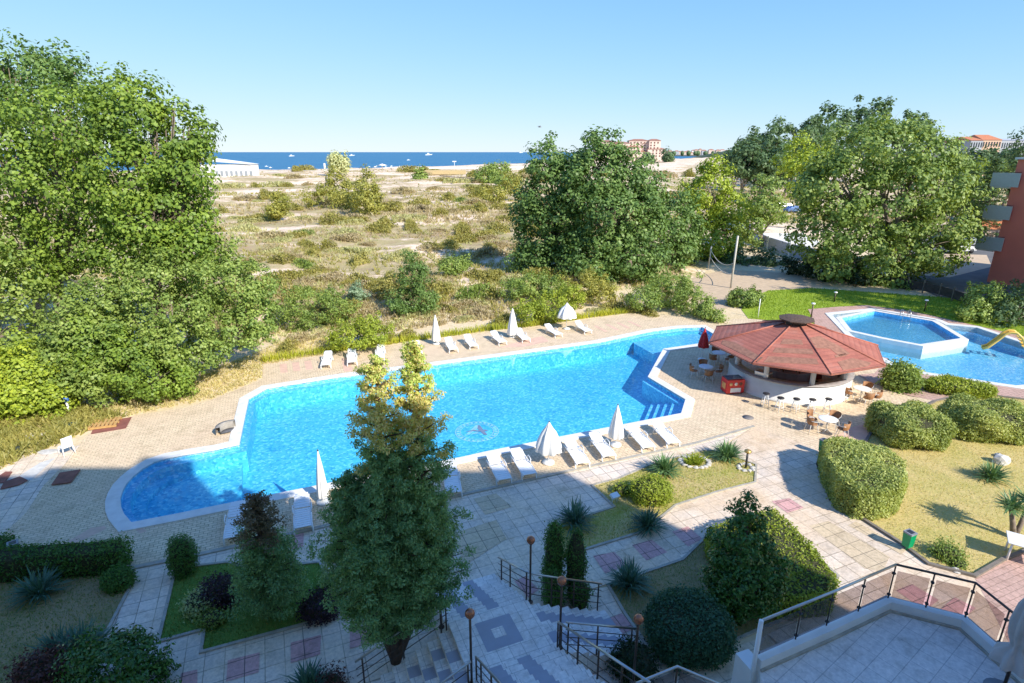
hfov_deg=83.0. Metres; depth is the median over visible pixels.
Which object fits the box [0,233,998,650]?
ground
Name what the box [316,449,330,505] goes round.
folded parasol
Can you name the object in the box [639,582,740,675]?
clipped shrub
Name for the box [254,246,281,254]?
dune shrub
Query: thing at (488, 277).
dune shrub
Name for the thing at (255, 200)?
dune shrub
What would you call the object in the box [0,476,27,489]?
ground mat
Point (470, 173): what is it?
dune shrub
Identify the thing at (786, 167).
broad tree
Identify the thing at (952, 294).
board fence
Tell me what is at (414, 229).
dune shrub
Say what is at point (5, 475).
ground mat
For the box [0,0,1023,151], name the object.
sky
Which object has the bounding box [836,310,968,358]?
wading pool
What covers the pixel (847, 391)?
terrace chair
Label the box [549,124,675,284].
poplar
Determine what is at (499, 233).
dune shrub
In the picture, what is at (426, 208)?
dune shrub
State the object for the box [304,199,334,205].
dune shrub
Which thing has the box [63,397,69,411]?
garden shower
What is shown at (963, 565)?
clipped shrub
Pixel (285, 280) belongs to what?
dune shrub
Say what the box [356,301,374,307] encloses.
dune shrub
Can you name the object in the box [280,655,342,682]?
yucca
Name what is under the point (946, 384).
clipped shrub
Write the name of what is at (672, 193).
dune shrub
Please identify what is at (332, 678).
clipped shrub
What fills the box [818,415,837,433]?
bistro table
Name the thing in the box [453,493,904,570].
tan slabs
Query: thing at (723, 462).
grass
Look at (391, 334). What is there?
dune shrub
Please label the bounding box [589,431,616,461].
sun lounger
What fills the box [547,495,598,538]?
yucca
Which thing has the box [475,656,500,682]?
stair railing
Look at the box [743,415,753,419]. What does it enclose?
manhole cover
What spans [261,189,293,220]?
dune shrub
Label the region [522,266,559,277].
dune shrub
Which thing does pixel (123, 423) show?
ground mat
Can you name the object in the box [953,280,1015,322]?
garden bush
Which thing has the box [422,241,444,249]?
dune shrub
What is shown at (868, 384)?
terrace chair
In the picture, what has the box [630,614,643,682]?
globe lamp
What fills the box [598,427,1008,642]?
sunny path
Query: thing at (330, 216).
dune shrub
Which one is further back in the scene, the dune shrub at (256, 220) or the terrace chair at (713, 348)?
the dune shrub at (256, 220)
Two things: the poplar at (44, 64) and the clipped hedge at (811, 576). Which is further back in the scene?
the poplar at (44, 64)
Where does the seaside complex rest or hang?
on the sand dunes
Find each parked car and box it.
[782,205,799,211]
[941,244,976,253]
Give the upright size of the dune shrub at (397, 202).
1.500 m
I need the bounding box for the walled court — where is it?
[753,232,819,258]
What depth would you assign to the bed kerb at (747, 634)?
17.12 m
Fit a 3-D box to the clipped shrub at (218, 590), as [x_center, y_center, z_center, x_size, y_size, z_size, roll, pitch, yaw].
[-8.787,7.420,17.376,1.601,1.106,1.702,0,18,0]
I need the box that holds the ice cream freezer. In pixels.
[720,375,744,393]
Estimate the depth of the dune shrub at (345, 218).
100.84 m
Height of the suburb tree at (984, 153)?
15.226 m
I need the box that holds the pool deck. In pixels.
[5,314,932,564]
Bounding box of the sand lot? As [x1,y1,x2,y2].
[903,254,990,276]
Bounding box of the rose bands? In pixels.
[2,321,641,543]
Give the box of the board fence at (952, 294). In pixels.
[875,275,984,304]
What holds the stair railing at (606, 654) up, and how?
on the staircase
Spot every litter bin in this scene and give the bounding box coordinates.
[6,539,18,547]
[818,437,825,449]
[902,528,917,549]
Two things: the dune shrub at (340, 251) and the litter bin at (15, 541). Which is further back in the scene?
the dune shrub at (340, 251)
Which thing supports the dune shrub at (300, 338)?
on the ground at (730, 313)
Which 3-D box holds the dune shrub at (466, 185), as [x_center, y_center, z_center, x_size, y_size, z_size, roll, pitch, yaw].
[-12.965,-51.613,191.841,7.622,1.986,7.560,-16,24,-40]
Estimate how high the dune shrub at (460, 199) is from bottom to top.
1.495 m
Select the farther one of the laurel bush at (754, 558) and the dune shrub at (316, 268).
the dune shrub at (316, 268)
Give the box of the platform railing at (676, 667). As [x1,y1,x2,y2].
[636,665,719,682]
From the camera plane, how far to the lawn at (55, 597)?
17.13 m
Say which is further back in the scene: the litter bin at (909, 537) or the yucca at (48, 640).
the litter bin at (909, 537)
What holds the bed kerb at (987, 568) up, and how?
on the lawn at (899, 517)
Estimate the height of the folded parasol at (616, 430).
2.130 m
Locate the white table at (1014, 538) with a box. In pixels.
[1004,530,1023,560]
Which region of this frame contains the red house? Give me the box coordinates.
[974,157,1023,286]
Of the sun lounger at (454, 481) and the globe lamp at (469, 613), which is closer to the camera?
the globe lamp at (469, 613)
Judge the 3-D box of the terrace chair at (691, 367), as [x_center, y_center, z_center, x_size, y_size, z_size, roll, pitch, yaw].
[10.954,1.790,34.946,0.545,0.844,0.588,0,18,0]
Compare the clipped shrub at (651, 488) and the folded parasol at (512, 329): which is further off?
the folded parasol at (512, 329)
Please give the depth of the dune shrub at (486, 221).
104.56 m
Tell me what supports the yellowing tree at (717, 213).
on the ground at (730, 313)
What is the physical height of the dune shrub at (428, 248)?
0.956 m
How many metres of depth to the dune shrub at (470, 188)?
179.20 m
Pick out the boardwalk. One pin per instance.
(291, 170)
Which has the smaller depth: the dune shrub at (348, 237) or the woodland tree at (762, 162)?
the dune shrub at (348, 237)
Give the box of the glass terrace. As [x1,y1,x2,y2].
[749,563,1023,682]
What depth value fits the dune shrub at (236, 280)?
56.09 m
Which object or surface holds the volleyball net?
on the volleyball sand
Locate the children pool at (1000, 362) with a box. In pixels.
[825,308,1023,388]
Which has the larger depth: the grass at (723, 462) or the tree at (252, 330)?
the tree at (252, 330)
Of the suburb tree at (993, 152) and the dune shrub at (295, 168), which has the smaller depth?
the suburb tree at (993, 152)
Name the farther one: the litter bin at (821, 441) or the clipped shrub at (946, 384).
the clipped shrub at (946, 384)
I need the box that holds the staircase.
[372,573,627,682]
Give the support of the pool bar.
on the pool deck
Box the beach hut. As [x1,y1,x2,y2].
[425,170,465,173]
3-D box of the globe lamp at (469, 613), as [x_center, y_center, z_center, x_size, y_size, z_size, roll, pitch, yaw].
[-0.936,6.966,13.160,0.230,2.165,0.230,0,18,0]
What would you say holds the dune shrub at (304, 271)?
on the sand dunes
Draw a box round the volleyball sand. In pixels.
[688,269,830,311]
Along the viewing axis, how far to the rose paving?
44.80 m
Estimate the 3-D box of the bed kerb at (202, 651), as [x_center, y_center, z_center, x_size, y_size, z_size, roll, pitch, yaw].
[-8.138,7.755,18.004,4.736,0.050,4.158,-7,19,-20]
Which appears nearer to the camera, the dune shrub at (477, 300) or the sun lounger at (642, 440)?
the sun lounger at (642, 440)
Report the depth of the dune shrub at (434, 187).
188.78 m
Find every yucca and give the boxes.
[0,560,75,610]
[22,621,80,662]
[53,615,118,664]
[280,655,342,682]
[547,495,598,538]
[602,556,656,601]
[623,503,670,538]
[641,450,685,478]
[709,437,748,463]
[968,460,1016,487]
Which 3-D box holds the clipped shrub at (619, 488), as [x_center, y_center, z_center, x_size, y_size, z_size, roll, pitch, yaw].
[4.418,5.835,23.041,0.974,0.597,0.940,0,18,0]
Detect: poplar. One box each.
[0,27,102,333]
[0,60,145,327]
[52,62,228,366]
[501,130,592,272]
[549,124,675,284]
[641,186,711,273]
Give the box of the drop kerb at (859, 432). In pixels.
[817,424,868,500]
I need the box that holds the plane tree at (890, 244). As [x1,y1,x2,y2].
[779,108,997,290]
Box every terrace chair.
[688,363,698,378]
[697,359,707,372]
[702,369,713,383]
[708,353,718,365]
[711,346,719,359]
[712,364,723,377]
[723,355,733,363]
[803,409,818,429]
[803,414,819,434]
[824,410,841,430]
[834,421,850,437]
[845,387,854,401]
[858,381,873,396]
[859,392,875,407]
[868,390,883,402]
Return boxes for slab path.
[0,445,79,534]
[18,457,55,479]
[95,429,766,682]
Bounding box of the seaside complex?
[594,139,664,160]
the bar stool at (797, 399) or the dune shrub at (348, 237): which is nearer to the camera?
the bar stool at (797, 399)
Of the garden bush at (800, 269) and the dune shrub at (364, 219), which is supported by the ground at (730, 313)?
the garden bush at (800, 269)
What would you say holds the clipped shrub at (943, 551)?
on the lawn at (899, 517)
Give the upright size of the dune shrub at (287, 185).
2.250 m
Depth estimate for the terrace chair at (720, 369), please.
34.76 m
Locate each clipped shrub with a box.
[0,529,22,548]
[1,635,77,682]
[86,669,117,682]
[94,561,139,596]
[174,578,220,622]
[188,600,229,634]
[190,570,243,612]
[293,581,339,628]
[312,577,335,592]
[315,657,353,682]
[605,634,662,682]
[610,481,631,497]
[625,470,676,509]
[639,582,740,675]
[862,399,959,451]
[875,357,930,394]
[922,373,1000,398]
[922,535,972,566]
[936,392,1023,445]
[944,556,973,571]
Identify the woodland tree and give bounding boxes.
[719,145,741,187]
[724,136,768,193]
[742,151,785,195]
[744,125,767,154]
[745,116,788,188]
[759,141,797,195]
[760,119,818,187]
[778,141,803,195]
[784,115,827,181]
[799,114,844,157]
[809,100,858,150]
[824,94,886,181]
[852,97,906,174]
[866,95,929,161]
[897,110,944,159]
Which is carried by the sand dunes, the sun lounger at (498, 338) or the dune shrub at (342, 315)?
the dune shrub at (342, 315)
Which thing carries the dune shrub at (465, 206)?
on the sand dunes
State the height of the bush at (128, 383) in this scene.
5.528 m
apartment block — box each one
[942,137,983,171]
[969,135,1001,175]
[999,139,1023,154]
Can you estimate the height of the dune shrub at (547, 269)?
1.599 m
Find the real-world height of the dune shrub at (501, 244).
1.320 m
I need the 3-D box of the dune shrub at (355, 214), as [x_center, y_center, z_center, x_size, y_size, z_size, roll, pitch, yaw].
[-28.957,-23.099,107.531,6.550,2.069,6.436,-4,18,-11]
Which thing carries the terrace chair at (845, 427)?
on the pool deck
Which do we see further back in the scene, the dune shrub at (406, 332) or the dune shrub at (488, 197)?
the dune shrub at (488, 197)
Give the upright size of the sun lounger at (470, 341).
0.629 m
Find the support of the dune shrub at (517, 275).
on the sand dunes
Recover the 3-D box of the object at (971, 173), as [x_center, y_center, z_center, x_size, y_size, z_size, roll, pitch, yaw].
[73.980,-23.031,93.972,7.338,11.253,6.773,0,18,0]
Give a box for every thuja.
[163,532,203,581]
[538,518,566,582]
[538,564,569,606]
[563,524,591,600]
[568,576,594,609]
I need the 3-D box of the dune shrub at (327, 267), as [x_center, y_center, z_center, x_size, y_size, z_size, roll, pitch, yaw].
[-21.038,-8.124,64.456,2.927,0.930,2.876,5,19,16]
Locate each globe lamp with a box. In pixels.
[465,608,474,682]
[527,536,534,603]
[557,576,566,647]
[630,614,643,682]
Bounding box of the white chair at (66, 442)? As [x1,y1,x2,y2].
[58,435,75,457]
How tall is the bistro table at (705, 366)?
0.730 m
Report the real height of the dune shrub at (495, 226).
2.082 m
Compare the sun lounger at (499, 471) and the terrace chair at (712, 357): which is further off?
the terrace chair at (712, 357)
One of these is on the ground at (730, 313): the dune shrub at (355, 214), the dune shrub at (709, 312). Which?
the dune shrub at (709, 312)
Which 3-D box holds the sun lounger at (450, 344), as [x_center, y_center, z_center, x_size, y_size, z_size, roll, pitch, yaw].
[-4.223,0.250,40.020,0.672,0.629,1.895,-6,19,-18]
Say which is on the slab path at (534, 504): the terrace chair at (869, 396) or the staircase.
the staircase
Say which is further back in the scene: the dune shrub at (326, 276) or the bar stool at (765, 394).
the dune shrub at (326, 276)
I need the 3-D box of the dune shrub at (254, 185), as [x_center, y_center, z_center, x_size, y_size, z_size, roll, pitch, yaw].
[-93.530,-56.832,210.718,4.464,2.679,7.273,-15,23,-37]
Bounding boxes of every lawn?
[0,567,130,682]
[741,288,1023,335]
[868,397,1023,572]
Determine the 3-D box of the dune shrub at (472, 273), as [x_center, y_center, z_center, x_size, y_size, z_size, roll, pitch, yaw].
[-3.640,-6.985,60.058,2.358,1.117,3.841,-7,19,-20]
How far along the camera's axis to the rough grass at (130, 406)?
34.66 m
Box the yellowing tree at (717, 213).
[673,153,757,260]
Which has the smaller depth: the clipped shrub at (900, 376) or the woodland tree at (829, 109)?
the clipped shrub at (900, 376)
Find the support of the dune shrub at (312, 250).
on the sand dunes
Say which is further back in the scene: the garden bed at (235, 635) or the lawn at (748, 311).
the lawn at (748, 311)
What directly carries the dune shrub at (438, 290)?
on the sand dunes
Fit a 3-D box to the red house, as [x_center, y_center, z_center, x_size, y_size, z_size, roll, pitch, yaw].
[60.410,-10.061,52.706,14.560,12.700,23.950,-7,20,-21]
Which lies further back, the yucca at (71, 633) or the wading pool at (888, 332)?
the wading pool at (888, 332)
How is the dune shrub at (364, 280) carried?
on the sand dunes
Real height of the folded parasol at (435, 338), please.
2.230 m
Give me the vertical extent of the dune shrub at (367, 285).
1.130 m
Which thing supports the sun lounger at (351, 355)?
on the pool deck
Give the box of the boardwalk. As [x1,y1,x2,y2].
[259,170,350,170]
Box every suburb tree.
[937,156,979,189]
[946,144,972,188]
[964,146,990,172]
[980,158,1001,193]
[982,144,1009,161]
[985,159,1013,196]
[994,147,1019,189]
[1003,170,1015,196]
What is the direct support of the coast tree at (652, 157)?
on the sand dunes
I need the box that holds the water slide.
[981,329,1023,349]
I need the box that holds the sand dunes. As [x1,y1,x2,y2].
[0,157,1007,319]
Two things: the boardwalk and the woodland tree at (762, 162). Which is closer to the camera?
the woodland tree at (762, 162)
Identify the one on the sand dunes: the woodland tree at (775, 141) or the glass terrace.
the woodland tree at (775, 141)
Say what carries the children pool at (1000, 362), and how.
in the ground at (730, 313)
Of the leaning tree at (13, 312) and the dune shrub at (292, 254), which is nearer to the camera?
the leaning tree at (13, 312)
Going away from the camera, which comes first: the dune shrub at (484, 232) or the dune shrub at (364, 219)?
the dune shrub at (484, 232)
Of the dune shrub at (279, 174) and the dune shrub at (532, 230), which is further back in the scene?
the dune shrub at (279, 174)
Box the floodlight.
[609,491,619,501]
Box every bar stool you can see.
[760,392,769,407]
[774,396,784,412]
[789,397,800,413]
[806,398,816,414]
[822,397,832,412]
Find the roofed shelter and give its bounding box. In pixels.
[950,219,1001,236]
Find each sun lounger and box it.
[223,500,246,545]
[292,492,313,534]
[320,350,333,368]
[346,348,357,366]
[375,344,385,359]
[442,462,462,497]
[444,337,458,353]
[464,334,478,348]
[486,452,512,484]
[490,330,506,344]
[510,447,536,479]
[515,328,530,342]
[544,323,562,337]
[563,437,590,468]
[575,320,591,334]
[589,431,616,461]
[626,424,655,452]
[651,420,680,447]
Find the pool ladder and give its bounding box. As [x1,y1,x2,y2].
[900,309,910,322]
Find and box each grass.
[0,218,692,354]
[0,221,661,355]
[0,396,127,468]
[0,544,834,682]
[1,334,338,468]
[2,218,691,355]
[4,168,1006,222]
[259,306,628,362]
[561,451,755,553]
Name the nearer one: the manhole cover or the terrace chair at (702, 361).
the manhole cover
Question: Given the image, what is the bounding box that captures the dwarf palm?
[991,485,1023,533]
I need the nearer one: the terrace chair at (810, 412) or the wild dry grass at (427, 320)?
the terrace chair at (810, 412)
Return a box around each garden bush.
[701,239,796,267]
[724,284,765,307]
[778,254,923,289]
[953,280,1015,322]
[986,278,1023,328]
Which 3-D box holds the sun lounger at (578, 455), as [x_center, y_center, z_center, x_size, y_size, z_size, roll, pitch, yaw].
[2.834,4.967,25.764,0.710,0.544,2.052,-4,19,-13]
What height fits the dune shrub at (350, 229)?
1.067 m
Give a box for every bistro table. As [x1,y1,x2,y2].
[699,364,713,378]
[712,350,725,362]
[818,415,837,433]
[853,385,871,401]
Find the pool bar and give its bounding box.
[708,314,885,405]
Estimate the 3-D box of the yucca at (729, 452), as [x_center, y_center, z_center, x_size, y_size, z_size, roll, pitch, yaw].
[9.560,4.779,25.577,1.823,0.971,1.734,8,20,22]
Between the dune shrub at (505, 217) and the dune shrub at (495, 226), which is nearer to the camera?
the dune shrub at (495, 226)
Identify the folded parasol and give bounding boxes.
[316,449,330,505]
[431,315,440,344]
[507,307,517,337]
[535,421,561,465]
[557,302,576,329]
[608,404,623,447]
[698,327,708,359]
[983,598,1023,682]
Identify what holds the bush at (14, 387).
on the ground at (730, 313)
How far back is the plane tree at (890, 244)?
57.41 m
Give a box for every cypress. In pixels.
[216,489,312,621]
[303,339,476,665]
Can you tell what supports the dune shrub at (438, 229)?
on the sand dunes
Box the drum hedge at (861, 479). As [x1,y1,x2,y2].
[816,435,908,520]
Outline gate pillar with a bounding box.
[731,649,756,682]
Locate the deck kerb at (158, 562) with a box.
[134,425,755,568]
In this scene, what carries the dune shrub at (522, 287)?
on the ground at (730, 313)
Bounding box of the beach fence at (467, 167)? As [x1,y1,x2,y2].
[430,167,523,168]
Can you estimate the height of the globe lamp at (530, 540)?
2.165 m
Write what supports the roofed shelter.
on the car park
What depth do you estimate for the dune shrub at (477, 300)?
52.19 m
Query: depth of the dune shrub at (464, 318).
46.90 m
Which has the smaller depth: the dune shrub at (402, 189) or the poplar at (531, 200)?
the poplar at (531, 200)
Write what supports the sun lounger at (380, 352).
on the pool deck
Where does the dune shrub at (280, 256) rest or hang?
on the sand dunes
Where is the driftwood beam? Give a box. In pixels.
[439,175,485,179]
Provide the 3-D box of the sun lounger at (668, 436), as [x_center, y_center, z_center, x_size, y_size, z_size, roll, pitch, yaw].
[7.250,4.404,27.483,0.710,0.544,2.052,-4,19,-12]
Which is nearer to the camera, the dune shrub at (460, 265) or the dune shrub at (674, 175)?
the dune shrub at (460, 265)
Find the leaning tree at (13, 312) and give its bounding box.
[0,214,59,352]
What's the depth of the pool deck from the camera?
28.31 m
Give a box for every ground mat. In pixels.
[0,471,11,482]
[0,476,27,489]
[51,469,80,484]
[91,417,131,433]
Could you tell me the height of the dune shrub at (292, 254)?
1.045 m
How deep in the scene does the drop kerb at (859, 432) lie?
28.10 m
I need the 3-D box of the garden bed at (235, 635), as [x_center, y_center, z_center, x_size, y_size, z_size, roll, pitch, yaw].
[-8.136,7.769,18.003,4.646,0.001,4.057,-7,19,-20]
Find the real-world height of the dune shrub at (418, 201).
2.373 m
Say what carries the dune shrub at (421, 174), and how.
on the sand dunes
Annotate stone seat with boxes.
[215,420,235,433]
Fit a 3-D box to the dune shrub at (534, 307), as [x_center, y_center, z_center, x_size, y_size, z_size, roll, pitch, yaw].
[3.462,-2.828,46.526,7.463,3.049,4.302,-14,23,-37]
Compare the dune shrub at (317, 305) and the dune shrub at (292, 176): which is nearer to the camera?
the dune shrub at (317, 305)
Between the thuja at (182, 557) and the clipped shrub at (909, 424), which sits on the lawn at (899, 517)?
the clipped shrub at (909, 424)
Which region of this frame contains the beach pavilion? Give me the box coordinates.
[200,158,258,176]
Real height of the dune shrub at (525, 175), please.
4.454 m
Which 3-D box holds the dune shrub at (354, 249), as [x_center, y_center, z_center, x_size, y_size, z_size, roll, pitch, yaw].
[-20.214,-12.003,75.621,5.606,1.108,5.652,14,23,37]
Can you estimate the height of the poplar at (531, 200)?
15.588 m
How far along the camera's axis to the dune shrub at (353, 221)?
101.10 m
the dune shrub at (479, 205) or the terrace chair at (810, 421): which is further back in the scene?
the dune shrub at (479, 205)
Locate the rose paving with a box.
[808,305,1023,399]
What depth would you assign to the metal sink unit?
32.07 m
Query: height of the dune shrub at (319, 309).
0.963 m
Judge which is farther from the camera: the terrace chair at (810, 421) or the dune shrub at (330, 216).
the dune shrub at (330, 216)
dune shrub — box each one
[208,227,225,231]
[214,182,245,188]
[216,206,228,212]
[216,274,259,285]
[225,222,263,231]
[226,215,242,219]
[231,196,244,200]
[234,195,259,200]
[236,217,272,223]
[238,215,260,222]
[242,255,263,262]
[248,182,261,187]
[249,272,286,297]
[251,199,265,202]
[253,231,285,239]
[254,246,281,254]
[256,212,294,217]
[256,246,287,253]
[258,188,270,199]
[259,181,291,186]
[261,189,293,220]
[262,237,291,242]
[263,233,293,239]
[265,239,286,243]
[265,282,362,332]
[267,252,296,264]
[267,252,300,262]
[267,285,291,296]
[268,268,303,282]
[272,173,285,176]
[273,279,292,284]
[275,337,300,353]
[278,182,294,186]
[280,292,315,301]
[283,174,304,178]
[286,203,305,210]
[286,231,308,237]
[287,215,312,219]
[287,284,325,298]
[287,334,315,344]
[288,300,337,318]
[291,165,302,171]
[291,257,315,268]
[291,276,314,284]
[295,229,313,234]
[296,238,306,246]
[296,254,309,259]
[296,268,316,275]
[299,164,315,171]
[299,164,358,209]
[300,240,317,248]
[301,306,325,315]
[302,182,314,185]
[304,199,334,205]
[304,246,320,256]
[309,264,327,273]
[309,270,345,281]
[315,239,337,249]
[316,307,360,324]
[318,210,343,224]
[319,265,335,270]
[321,248,344,253]
[324,149,351,173]
[324,310,394,351]
[328,227,364,235]
[328,231,363,241]
[333,216,354,224]
[333,218,366,225]
[337,245,374,254]
[338,278,358,287]
[344,212,372,221]
[344,278,370,300]
[345,181,369,187]
[345,295,365,308]
[346,249,370,265]
[346,272,374,283]
[348,164,387,214]
[348,216,369,222]
[349,307,385,319]
[350,278,371,287]
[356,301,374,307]
[358,240,376,245]
[363,223,391,232]
[363,277,393,289]
[368,268,407,299]
[373,218,398,228]
[376,215,388,225]
[377,202,403,211]
[381,249,421,260]
[382,249,440,315]
[386,331,395,342]
[388,201,402,204]
[390,185,414,194]
[391,213,426,221]
[394,247,413,252]
[396,165,418,171]
[396,308,445,323]
[396,327,416,338]
[404,219,417,227]
[404,222,413,229]
[406,197,431,205]
[406,204,433,212]
[408,280,453,294]
[409,227,422,233]
[411,165,428,178]
[412,309,439,316]
[416,244,439,251]
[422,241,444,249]
[423,276,453,284]
[423,285,449,305]
[425,186,443,190]
[430,228,449,231]
[431,207,449,216]
[435,251,473,276]
[436,303,458,313]
[438,298,479,311]
[439,239,460,249]
[440,191,455,200]
[443,178,472,183]
[447,233,477,242]
[448,207,460,212]
[449,295,494,306]
[452,221,469,229]
[452,315,474,323]
[453,223,472,234]
[454,197,466,201]
[455,282,498,300]
[455,302,487,313]
[457,205,470,210]
[460,183,480,187]
[460,197,488,204]
[463,268,483,281]
[464,186,483,191]
[465,189,486,197]
[465,307,493,316]
[466,169,476,176]
[470,160,522,188]
[470,201,488,211]
[470,229,506,235]
[471,170,524,203]
[472,179,483,182]
[472,229,497,237]
[472,234,500,240]
[472,245,507,258]
[474,183,493,191]
[474,270,501,281]
[475,282,505,301]
[476,220,501,223]
[478,269,505,283]
[483,240,510,247]
[484,242,498,250]
[485,220,509,232]
[488,313,509,326]
[490,203,511,209]
[495,215,517,221]
[496,268,569,303]
[498,288,514,297]
[502,273,540,285]
[505,283,586,325]
[514,173,532,178]
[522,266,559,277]
[525,225,541,236]
[536,263,555,276]
[556,264,617,304]
[558,275,580,282]
[586,307,607,312]
[600,301,625,311]
[606,281,623,290]
[619,270,712,315]
[621,303,636,312]
[637,306,658,317]
[653,170,677,177]
[665,190,681,197]
[681,168,692,176]
[686,297,728,322]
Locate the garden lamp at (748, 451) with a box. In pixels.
[744,449,751,467]
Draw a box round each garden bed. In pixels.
[161,563,321,648]
[611,541,833,662]
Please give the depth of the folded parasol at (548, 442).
24.83 m
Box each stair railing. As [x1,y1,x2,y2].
[355,598,447,682]
[439,661,470,682]
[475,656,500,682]
[497,556,601,610]
[557,621,650,682]
[565,621,639,654]
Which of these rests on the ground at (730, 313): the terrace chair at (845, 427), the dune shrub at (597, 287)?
the dune shrub at (597, 287)
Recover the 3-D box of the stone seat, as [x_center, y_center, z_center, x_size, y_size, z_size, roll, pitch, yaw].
[-14.016,4.187,28.217,0.619,0.370,0.976,0,18,0]
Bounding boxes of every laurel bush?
[48,622,181,682]
[697,489,797,625]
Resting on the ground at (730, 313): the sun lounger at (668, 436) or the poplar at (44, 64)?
the poplar at (44, 64)
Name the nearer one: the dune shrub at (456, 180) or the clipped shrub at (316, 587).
the clipped shrub at (316, 587)
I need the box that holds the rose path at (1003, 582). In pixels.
[975,554,1023,641]
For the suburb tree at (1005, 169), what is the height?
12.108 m
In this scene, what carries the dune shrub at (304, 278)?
on the sand dunes
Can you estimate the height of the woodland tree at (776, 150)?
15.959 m
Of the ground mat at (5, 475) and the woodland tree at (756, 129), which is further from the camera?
the woodland tree at (756, 129)
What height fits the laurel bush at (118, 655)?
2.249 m
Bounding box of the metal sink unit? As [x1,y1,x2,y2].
[754,369,772,377]
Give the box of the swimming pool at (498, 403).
[105,325,713,532]
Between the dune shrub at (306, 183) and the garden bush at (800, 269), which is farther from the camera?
the dune shrub at (306, 183)
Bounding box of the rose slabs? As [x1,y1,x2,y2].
[180,498,974,682]
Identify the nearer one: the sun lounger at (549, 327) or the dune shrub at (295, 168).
the sun lounger at (549, 327)
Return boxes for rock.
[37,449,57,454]
[992,454,1010,465]
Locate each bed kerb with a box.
[91,564,134,675]
[157,560,333,653]
[558,449,757,561]
[606,535,839,666]
[833,395,1023,577]
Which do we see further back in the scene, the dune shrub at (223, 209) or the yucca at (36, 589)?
the dune shrub at (223, 209)
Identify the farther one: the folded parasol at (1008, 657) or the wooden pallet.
the wooden pallet
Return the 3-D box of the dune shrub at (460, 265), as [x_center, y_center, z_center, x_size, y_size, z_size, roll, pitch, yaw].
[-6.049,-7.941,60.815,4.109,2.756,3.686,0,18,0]
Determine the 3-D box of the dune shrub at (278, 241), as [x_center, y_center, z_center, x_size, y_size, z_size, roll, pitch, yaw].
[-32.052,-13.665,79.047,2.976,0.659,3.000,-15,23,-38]
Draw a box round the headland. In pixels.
[692,149,905,157]
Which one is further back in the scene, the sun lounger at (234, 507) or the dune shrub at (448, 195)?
the dune shrub at (448, 195)
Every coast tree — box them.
[643,151,658,163]
[660,146,677,161]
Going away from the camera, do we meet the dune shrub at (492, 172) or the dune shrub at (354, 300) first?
the dune shrub at (354, 300)
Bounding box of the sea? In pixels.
[0,152,696,170]
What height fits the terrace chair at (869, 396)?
0.844 m
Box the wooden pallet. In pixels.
[88,416,121,429]
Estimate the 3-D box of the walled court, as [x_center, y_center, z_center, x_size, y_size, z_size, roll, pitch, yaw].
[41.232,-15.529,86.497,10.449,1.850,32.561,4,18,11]
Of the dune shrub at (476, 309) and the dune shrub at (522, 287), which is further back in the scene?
the dune shrub at (522, 287)
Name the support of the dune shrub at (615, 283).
on the sand dunes
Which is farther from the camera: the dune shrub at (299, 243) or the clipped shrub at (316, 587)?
the dune shrub at (299, 243)
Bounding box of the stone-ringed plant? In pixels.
[681,450,710,465]
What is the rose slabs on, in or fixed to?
on the slab path at (534, 504)
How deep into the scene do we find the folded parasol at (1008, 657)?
10.81 m
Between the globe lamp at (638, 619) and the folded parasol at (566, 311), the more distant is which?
the folded parasol at (566, 311)
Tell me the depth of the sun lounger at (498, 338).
41.66 m
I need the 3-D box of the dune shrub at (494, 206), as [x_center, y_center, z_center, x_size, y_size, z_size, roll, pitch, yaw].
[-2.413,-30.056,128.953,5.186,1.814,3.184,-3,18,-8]
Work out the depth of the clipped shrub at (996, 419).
27.09 m
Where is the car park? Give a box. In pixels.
[903,233,1023,307]
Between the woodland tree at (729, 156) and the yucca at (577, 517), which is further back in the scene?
the woodland tree at (729, 156)
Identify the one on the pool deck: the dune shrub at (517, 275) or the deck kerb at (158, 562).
the deck kerb at (158, 562)
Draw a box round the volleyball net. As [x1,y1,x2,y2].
[708,236,738,287]
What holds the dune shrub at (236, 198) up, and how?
on the sand dunes
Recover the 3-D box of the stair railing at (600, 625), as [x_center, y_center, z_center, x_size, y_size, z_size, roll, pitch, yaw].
[2.350,7.659,14.910,2.224,1.931,0.056,-7,20,-21]
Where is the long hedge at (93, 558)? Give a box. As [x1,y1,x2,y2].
[0,530,136,583]
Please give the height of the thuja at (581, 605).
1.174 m
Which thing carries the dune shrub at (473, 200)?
on the sand dunes
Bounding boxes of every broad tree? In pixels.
[732,172,791,247]
[767,130,836,226]
[1002,126,1023,205]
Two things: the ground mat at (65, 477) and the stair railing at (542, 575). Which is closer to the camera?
the stair railing at (542, 575)
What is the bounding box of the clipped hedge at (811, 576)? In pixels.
[699,506,841,621]

